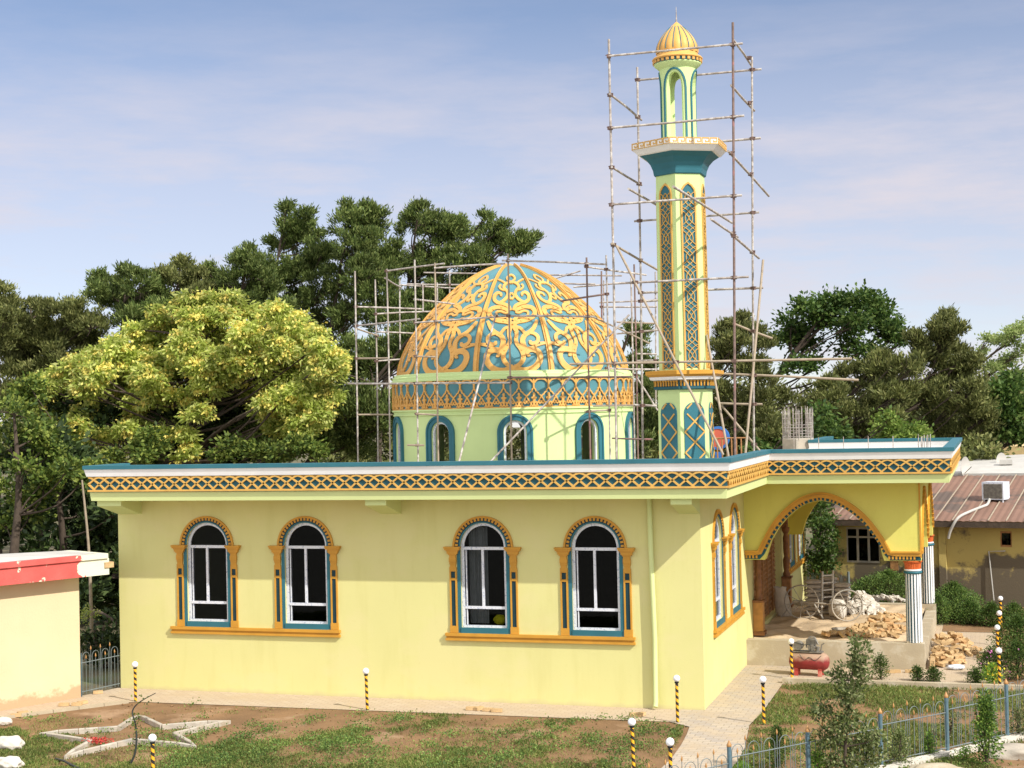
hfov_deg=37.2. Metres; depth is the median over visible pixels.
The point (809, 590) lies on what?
cement bag
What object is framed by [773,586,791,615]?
sack
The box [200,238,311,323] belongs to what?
tree
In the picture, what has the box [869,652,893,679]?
bush
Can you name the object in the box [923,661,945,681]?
bush
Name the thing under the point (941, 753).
garden kerb
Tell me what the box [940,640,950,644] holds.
brick
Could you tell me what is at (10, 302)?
tree
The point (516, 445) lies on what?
wood
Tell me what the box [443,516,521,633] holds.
window
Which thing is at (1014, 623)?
shrub
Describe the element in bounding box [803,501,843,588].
tree
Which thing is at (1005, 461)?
roof vent
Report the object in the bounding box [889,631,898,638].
brick
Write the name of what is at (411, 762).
grass
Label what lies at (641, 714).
brick
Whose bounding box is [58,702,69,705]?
brick
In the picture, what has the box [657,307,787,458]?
tree
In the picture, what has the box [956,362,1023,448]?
tree
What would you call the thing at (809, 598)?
cement bag
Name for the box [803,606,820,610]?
cement bag
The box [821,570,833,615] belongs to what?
ladder
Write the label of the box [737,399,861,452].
tree
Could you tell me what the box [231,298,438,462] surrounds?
tree
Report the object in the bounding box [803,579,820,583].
cement bag
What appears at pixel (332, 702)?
pavement
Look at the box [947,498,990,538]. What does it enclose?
drain hose
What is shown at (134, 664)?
bollard lamp
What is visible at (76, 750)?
flower bed edging
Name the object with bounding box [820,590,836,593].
cement bag
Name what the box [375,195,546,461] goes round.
tree
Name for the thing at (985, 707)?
conifer
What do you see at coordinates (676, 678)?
bollard lamp
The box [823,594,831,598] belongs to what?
cement bag
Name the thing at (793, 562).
window
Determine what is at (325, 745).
weeds
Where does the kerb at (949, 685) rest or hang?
on the ground at (114, 675)
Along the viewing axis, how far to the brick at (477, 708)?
32.90 m
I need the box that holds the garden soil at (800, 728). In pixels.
[734,684,1023,767]
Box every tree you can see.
[0,279,25,553]
[0,293,114,551]
[0,389,113,553]
[0,413,119,623]
[1,368,333,464]
[26,284,354,464]
[37,342,279,464]
[78,258,176,446]
[79,480,101,664]
[80,607,119,647]
[80,624,119,667]
[151,251,218,344]
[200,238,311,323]
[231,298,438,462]
[249,195,362,462]
[312,195,426,462]
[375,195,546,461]
[581,318,658,457]
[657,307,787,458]
[729,278,909,454]
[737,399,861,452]
[767,343,932,438]
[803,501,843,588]
[803,630,892,767]
[811,302,1006,553]
[863,404,934,438]
[905,316,1023,418]
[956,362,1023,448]
[960,430,1021,460]
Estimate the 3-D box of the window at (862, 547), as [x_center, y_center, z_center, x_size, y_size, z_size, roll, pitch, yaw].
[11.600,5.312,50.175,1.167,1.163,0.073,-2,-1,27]
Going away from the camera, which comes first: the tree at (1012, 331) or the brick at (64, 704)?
the brick at (64, 704)
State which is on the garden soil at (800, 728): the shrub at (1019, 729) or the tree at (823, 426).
the shrub at (1019, 729)
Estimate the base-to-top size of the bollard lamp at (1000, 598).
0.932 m
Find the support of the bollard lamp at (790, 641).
on the forecourt paving
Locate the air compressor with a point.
(811, 658)
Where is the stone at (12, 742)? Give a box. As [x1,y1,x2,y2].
[0,735,24,749]
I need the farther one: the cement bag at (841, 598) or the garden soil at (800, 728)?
the cement bag at (841, 598)
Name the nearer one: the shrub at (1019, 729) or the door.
the shrub at (1019, 729)
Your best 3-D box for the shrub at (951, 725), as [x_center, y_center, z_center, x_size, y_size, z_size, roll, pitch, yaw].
[8.348,6.449,29.017,0.518,0.798,0.605,0,-1,-38]
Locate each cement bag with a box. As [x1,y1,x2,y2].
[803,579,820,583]
[803,588,820,592]
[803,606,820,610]
[804,593,820,596]
[804,611,820,614]
[805,597,823,601]
[807,584,820,588]
[819,581,836,585]
[820,576,837,580]
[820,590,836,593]
[823,586,835,588]
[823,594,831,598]
[834,583,850,586]
[834,587,850,591]
[834,592,850,595]
[834,596,850,600]
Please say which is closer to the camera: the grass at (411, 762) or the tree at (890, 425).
the grass at (411, 762)
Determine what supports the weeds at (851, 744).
on the garden soil at (800, 728)
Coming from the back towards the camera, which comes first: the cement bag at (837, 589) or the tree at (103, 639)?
the cement bag at (837, 589)
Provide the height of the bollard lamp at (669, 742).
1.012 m
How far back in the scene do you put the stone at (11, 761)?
28.26 m
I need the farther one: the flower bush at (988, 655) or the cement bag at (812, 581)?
the cement bag at (812, 581)
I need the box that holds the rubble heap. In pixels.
[847,590,885,614]
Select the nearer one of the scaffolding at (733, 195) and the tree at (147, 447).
the scaffolding at (733, 195)
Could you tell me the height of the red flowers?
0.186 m
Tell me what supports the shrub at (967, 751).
on the garden soil at (800, 728)
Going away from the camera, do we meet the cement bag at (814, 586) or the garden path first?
the garden path
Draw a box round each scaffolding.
[348,254,658,461]
[570,22,858,458]
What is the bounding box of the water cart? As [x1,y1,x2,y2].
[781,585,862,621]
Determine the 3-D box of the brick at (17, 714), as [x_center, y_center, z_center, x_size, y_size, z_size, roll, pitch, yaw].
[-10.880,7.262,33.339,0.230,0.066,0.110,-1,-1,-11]
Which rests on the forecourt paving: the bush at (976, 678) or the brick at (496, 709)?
the bush at (976, 678)
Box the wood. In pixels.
[0,358,1023,477]
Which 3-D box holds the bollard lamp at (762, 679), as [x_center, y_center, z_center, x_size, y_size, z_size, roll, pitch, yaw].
[5.104,6.428,30.870,0.142,0.992,0.144,-2,-1,17]
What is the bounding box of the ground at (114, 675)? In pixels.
[0,427,1005,765]
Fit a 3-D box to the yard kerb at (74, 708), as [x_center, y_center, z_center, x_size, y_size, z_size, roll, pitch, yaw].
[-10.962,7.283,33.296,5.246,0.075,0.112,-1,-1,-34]
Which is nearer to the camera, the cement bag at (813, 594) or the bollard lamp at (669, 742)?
the bollard lamp at (669, 742)
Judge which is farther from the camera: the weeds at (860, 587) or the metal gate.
the weeds at (860, 587)
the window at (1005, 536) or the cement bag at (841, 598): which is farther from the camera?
the window at (1005, 536)
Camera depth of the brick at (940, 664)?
37.01 m
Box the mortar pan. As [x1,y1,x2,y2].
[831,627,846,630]
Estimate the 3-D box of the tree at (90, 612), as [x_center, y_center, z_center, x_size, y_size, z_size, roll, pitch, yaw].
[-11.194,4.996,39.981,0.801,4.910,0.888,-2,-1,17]
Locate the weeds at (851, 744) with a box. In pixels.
[742,710,1008,767]
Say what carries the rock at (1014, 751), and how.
on the garden soil at (800, 728)
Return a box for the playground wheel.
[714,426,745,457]
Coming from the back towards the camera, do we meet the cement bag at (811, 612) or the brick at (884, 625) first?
the cement bag at (811, 612)
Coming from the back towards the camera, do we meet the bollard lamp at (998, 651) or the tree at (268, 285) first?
the tree at (268, 285)
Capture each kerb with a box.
[0,700,128,717]
[782,677,1022,690]
[869,733,1023,767]
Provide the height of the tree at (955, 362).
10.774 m
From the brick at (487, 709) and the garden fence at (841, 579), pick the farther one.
the garden fence at (841, 579)
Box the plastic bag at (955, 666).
[946,664,964,669]
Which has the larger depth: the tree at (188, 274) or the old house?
the tree at (188, 274)
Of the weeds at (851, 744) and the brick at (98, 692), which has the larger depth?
the brick at (98, 692)
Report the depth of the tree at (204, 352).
61.97 m
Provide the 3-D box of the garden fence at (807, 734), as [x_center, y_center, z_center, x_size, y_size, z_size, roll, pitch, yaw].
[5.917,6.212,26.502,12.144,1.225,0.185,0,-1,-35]
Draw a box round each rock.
[909,763,961,767]
[989,743,1023,759]
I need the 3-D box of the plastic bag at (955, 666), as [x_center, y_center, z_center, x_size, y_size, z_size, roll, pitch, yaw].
[10.710,6.827,36.707,0.450,0.133,0.278,-2,-1,17]
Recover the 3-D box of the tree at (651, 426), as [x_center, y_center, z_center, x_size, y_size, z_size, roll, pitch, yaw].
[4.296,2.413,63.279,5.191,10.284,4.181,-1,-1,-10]
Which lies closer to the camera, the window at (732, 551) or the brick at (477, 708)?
the brick at (477, 708)
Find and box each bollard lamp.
[132,661,137,701]
[148,734,156,767]
[363,668,368,709]
[628,718,635,767]
[666,738,673,767]
[673,675,679,723]
[759,676,765,724]
[788,638,793,677]
[994,625,999,647]
[995,648,1001,687]
[996,611,1001,644]
[998,596,1002,624]
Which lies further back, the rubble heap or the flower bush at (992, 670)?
the rubble heap
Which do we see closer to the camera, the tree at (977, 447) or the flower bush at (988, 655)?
the flower bush at (988, 655)
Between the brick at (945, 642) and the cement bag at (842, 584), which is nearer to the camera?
the brick at (945, 642)
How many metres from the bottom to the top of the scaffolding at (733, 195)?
10.273 m
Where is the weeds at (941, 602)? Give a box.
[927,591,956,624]
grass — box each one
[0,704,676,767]
[0,707,683,767]
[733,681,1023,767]
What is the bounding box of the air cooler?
[982,481,1009,502]
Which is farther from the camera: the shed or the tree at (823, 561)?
the shed
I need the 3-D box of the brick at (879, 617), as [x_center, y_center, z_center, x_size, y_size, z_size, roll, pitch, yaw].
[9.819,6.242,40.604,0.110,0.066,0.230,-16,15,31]
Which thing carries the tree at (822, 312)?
on the ground at (114, 675)
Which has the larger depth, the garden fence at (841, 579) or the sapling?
the garden fence at (841, 579)
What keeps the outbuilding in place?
on the ground at (114, 675)
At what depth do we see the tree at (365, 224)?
70.91 m
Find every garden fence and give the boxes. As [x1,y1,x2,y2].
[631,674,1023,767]
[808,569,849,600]
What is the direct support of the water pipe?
attached to the old house
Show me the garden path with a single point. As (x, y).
(727, 714)
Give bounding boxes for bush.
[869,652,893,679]
[909,663,929,680]
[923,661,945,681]
[963,663,984,682]
[974,645,1009,675]
[978,661,1008,683]
[1000,637,1023,680]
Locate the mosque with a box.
[82,11,961,709]
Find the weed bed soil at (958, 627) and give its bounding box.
[942,606,1023,684]
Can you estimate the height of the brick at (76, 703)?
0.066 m
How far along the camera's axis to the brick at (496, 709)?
32.66 m
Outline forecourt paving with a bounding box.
[788,621,1003,689]
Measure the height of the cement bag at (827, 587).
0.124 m
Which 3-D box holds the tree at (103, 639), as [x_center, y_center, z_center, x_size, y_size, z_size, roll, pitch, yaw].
[-10.546,7.133,40.189,1.880,1.615,2.260,-2,-1,17]
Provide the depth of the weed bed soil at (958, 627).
43.10 m
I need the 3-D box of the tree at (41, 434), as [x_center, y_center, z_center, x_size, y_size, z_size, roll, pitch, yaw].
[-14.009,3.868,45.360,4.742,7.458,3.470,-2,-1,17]
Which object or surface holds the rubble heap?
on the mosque
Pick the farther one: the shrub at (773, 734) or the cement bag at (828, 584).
the cement bag at (828, 584)
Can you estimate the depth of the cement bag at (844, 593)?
42.52 m
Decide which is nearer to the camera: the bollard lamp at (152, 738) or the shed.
the bollard lamp at (152, 738)
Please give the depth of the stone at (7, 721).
32.41 m
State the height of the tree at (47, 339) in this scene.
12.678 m
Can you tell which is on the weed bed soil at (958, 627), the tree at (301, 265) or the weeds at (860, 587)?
the weeds at (860, 587)
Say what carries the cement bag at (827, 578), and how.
on the cement bag at (828, 584)
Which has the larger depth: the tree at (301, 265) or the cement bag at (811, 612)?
the tree at (301, 265)
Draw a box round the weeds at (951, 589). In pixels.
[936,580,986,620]
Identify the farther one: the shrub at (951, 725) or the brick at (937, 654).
the brick at (937, 654)
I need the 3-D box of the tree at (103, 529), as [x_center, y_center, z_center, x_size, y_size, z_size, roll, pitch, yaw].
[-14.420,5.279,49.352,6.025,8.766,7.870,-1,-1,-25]
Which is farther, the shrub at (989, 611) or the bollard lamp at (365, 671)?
the shrub at (989, 611)
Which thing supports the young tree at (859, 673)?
on the garden soil at (800, 728)
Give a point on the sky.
(889, 152)
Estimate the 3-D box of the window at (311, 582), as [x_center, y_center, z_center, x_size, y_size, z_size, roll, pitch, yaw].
[-4.770,4.384,35.230,1.804,2.653,0.275,-2,-1,17]
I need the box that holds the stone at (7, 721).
[0,717,12,725]
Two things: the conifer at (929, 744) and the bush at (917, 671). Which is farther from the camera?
the bush at (917, 671)
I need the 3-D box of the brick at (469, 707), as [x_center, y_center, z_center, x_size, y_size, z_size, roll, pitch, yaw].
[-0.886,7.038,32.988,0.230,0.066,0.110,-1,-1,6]
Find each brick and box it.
[10,713,21,716]
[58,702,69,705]
[71,702,82,705]
[93,690,102,693]
[466,706,476,709]
[473,706,483,710]
[482,707,491,711]
[491,708,501,711]
[636,711,645,716]
[877,614,882,620]
[882,623,887,629]
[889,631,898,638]
[934,650,943,656]
[935,662,945,666]
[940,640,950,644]
[965,651,972,656]
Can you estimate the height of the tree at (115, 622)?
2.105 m
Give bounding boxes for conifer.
[802,746,833,767]
[883,726,916,762]
[918,727,938,755]
[961,687,1006,767]
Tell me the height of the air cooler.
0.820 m
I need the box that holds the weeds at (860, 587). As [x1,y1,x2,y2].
[850,575,893,600]
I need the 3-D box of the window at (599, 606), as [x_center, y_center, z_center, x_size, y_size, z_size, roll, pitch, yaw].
[1.828,4.201,33.150,1.804,2.653,0.275,-2,-1,17]
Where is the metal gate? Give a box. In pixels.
[80,642,119,696]
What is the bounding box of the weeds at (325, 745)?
[19,697,685,767]
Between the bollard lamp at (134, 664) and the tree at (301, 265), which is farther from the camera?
the tree at (301, 265)
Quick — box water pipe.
[988,550,1004,599]
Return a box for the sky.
[0,0,1023,426]
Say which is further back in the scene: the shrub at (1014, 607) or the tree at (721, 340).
the tree at (721, 340)
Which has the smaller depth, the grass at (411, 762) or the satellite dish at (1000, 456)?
the grass at (411, 762)
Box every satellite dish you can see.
[961,457,971,475]
[996,453,1005,461]
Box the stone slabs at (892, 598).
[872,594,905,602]
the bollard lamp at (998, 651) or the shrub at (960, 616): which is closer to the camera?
the bollard lamp at (998, 651)
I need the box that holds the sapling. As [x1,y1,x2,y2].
[123,693,158,763]
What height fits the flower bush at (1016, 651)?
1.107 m
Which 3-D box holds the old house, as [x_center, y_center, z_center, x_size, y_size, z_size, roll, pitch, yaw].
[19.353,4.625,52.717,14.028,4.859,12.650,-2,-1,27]
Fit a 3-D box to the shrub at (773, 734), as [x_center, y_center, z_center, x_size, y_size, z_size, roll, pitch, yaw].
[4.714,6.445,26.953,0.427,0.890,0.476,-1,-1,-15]
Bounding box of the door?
[753,538,775,616]
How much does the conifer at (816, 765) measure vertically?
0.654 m
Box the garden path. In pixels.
[662,665,790,767]
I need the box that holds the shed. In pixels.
[991,444,1023,454]
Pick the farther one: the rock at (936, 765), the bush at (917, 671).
the bush at (917, 671)
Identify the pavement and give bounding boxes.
[0,688,679,721]
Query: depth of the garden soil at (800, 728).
30.87 m
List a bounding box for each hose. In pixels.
[55,758,79,767]
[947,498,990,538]
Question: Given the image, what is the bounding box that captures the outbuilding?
[0,550,113,710]
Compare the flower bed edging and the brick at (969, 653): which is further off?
the brick at (969, 653)
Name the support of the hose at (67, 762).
on the yard soil at (240, 718)
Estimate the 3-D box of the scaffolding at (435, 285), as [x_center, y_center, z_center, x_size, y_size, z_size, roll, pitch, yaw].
[-0.102,-0.640,42.514,9.811,6.302,10.652,-2,-1,17]
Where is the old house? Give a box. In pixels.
[830,454,1023,606]
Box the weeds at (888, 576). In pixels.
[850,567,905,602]
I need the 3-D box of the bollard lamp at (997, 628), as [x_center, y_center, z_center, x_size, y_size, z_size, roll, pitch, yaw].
[12.042,6.435,37.692,0.142,0.932,0.144,-2,-1,17]
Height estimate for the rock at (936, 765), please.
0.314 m
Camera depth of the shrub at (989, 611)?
43.58 m
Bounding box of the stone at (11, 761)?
[0,756,24,767]
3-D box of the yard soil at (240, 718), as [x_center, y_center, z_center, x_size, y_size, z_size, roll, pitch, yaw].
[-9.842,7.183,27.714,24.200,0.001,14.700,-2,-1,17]
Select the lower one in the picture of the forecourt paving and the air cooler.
the forecourt paving
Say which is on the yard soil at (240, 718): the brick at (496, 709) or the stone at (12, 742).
the stone at (12, 742)
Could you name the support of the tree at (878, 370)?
on the ground at (114, 675)
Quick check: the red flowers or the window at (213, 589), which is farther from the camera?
the window at (213, 589)
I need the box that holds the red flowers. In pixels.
[81,736,113,744]
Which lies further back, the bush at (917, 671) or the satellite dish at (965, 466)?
the satellite dish at (965, 466)
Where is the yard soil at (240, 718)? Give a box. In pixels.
[0,702,688,767]
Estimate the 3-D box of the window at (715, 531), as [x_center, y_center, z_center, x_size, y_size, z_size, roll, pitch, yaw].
[4.666,4.164,34.443,0.275,2.653,1.804,-2,-1,17]
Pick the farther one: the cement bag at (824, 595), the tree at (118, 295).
the tree at (118, 295)
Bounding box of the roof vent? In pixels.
[1000,459,1011,464]
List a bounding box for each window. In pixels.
[170,516,240,626]
[268,516,340,629]
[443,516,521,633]
[554,516,634,636]
[711,509,729,629]
[728,503,744,615]
[788,534,795,568]
[797,531,804,560]
[846,527,879,562]
[1000,531,1011,546]
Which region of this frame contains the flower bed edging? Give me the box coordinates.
[39,715,230,758]
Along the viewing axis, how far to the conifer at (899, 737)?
27.00 m
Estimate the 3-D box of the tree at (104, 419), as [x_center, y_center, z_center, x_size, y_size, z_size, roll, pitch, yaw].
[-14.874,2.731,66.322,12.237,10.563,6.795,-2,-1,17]
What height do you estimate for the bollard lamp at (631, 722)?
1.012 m
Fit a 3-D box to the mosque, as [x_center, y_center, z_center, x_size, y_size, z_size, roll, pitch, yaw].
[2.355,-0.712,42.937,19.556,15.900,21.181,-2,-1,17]
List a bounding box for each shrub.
[732,761,753,767]
[767,723,789,767]
[930,703,963,738]
[949,598,984,625]
[953,741,974,763]
[972,601,1011,626]
[985,611,1023,656]
[996,599,1023,624]
[1003,705,1023,735]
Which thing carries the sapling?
on the yard soil at (240, 718)
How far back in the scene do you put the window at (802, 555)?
49.29 m
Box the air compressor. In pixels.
[789,636,829,676]
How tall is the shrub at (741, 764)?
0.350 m

